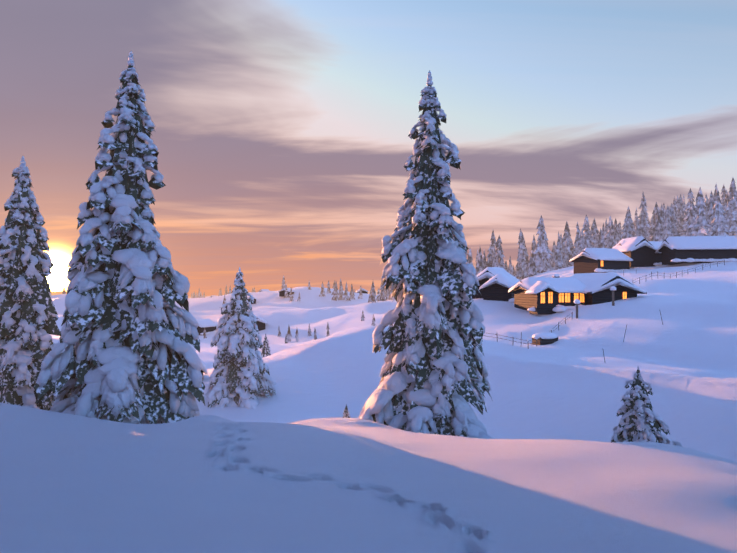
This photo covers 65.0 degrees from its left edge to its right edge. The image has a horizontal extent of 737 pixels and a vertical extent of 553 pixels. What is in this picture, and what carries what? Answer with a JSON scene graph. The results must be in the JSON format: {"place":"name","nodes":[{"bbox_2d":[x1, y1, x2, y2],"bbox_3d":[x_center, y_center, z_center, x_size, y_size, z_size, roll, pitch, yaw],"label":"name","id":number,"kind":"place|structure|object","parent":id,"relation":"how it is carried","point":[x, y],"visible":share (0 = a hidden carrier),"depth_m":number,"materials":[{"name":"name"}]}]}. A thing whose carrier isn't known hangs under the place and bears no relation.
{"place":"outdoors","nodes":[
{"label":"outdoors","id":0,"kind":"place"},
{"bbox_2d":[0,232,736,552],"bbox_3d":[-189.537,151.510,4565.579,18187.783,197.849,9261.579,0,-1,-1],"label":"snow ground","id":1,"kind":"structure","parent":0,"point":[297,463],"depth_m":6.86,"materials":[{"name":"white snow"}]},
{"bbox_2d":[0,156,70,410],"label":"spruce","id":2,"kind":"object","parent":1,"relation":"on","point":[29,317],"visible":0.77,"depth_m":18.21,"materials":[{"name":"white plant"}]},
{"bbox_2d":[34,51,204,423],"bbox_3d":[-6.444,0.182,14.989,4.523,12.323,4.056,-1,-1,26],"label":"spruce","id":3,"kind":"object","parent":1,"relation":"on","point":[129,354],"visible":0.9,"depth_m":14.55,"materials":[{"name":"white plant"}]},
{"bbox_2d":[188,343,209,384],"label":"spruce","id":4,"kind":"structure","parent":1,"relation":"on","point":[204,370],"depth_m":44.67,"materials":[{"name":"white"}]},
{"bbox_2d":[197,319,216,334],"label":"cabin","id":5,"kind":"object","parent":1,"relation":"on","point":[209,325],"visible":0.67,"depth_m":186.81,"materials":[{"name":"white"}]},
{"bbox_2d":[205,267,276,408],"bbox_3d":[-9.406,5.112,41.627,5.687,11.614,5.220,0,-1,-1],"label":"spruce","id":6,"kind":"object","parent":1,"relation":"on","point":[239,377],"visible":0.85,"depth_m":40.70,"materials":[{"name":"white plant"}]},
{"bbox_2d":[247,296,256,303],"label":"cabin","id":7,"kind":"object","parent":1,"relation":"on","point":[255,299],"visible":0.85,"depth_m":325.06,"materials":[{"name":"orange"}]},
{"bbox_2d":[256,315,266,330],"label":"cabin","id":8,"kind":"object","parent":1,"relation":"on","point":[261,322],"visible":0.38,"depth_m":180.72,"materials":[{"name":"orange wood"}]},
{"bbox_2d":[261,334,270,357],"bbox_3d":[-10.278,7.376,57.537,1.248,3.474,1.564,-1,-2,31],"label":"spruce","id":9,"kind":"object","parent":1,"relation":"on","point":[265,351],"visible":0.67,"depth_m":57.47,"materials":[{"name":"white plant"}]},
{"bbox_2d":[278,288,294,296],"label":"cabin","id":10,"kind":"object","parent":1,"relation":"on","point":[282,292],"visible":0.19,"depth_m":324.64,"materials":[{"name":"orange"}]},
{"bbox_2d":[343,402,350,417],"bbox_3d":[-0.769,5.146,19.341,0.829,1.896,0.723,1,-2,-28],"label":"small spruce tree","id":11,"kind":"object","parent":1,"relation":"on","point":[346,413],"visible":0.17,"depth_m":19.30,"materials":[{"name":"white plant"}]},
{"bbox_2d":[356,288,367,293],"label":"cabin","id":12,"kind":"object","parent":1,"relation":"on","point":[363,291],"visible":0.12,"depth_m":355.41,"materials":[{"name":"white"}]},
{"bbox_2d":[62,178,736,342],"bbox_3d":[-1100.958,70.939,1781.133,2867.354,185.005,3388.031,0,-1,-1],"label":"forest trees","id":13,"kind":"object","parent":1,"relation":"on","point":[710,216],"visible":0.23,"depth_m":187.90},
{"bbox_2d":[358,70,492,438],"bbox_3d":[1.746,0.375,17.228,4.210,12.956,4.609,0,-1,-1],"label":"spruce","id":14,"kind":"object","parent":1,"relation":"on","point":[434,374],"visible":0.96,"depth_m":16.27,"materials":[{"name":"white plant"}]},
{"bbox_2d":[472,267,519,298],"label":"cabin","id":15,"kind":"object","parent":1,"relation":"on","point":[485,275],"visible":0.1,"depth_m":77.88,"materials":[{"name":"white"}]},
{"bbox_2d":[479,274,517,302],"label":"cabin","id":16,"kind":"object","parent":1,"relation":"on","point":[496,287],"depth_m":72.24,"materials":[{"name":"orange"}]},
{"bbox_2d":[532,332,557,344],"bbox_3d":[15.262,5.455,50.161,2.333,1.233,1.657,1,-2,-30],"label":"wood stack","id":17,"kind":"object","parent":1,"relation":"on","point":[546,338],"visible":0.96,"depth_m":49.61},
{"bbox_2d":[508,272,646,313],"bbox_3d":[23.432,1.849,67.096,13.909,4.662,9.992,0,-1,-12],"label":"cabin","id":18,"kind":"object","parent":1,"relation":"on","point":[554,293],"visible":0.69,"depth_m":63.75,"materials":[{"name":"orange"}]},
{"bbox_2d":[569,248,633,273],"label":"cabin","id":19,"kind":"object","parent":1,"relation":"on","point":[595,260],"visible":0.79,"depth_m":110.49,"materials":[{"name":"orange"}]},
{"bbox_2d":[482,259,724,360],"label":"fences and posts","id":20,"kind":"object","parent":1,"relation":"on","point":[577,301],"visible":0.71,"depth_m":57.21,"materials":[{"name":"brown wood"}]},
{"bbox_2d":[612,236,662,266],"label":"cabin","id":21,"kind":"object","parent":1,"relation":"on","point":[640,251],"visible":0.71,"depth_m":114.14,"materials":[{"name":"orange"}]},
{"bbox_2d":[611,366,681,446],"bbox_3d":[7.469,4.031,15.773,1.890,3.205,1.858,0,-1,-20],"label":"spruce","id":22,"kind":"object","parent":1,"relation":"on","point":[640,420],"visible":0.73,"depth_m":15.54,"materials":[{"name":"green plant"}]},
{"bbox_2d":[656,236,736,264],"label":"cabin","id":23,"kind":"object","parent":1,"relation":"on","point":[674,250],"visible":1,"depth_m":106.54,"materials":[{"name":"orange"}]},
{"bbox_2d":[0,0,736,296],"label":"sky","id":24,"kind":"structure","parent":0,"point":[282,128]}
]}

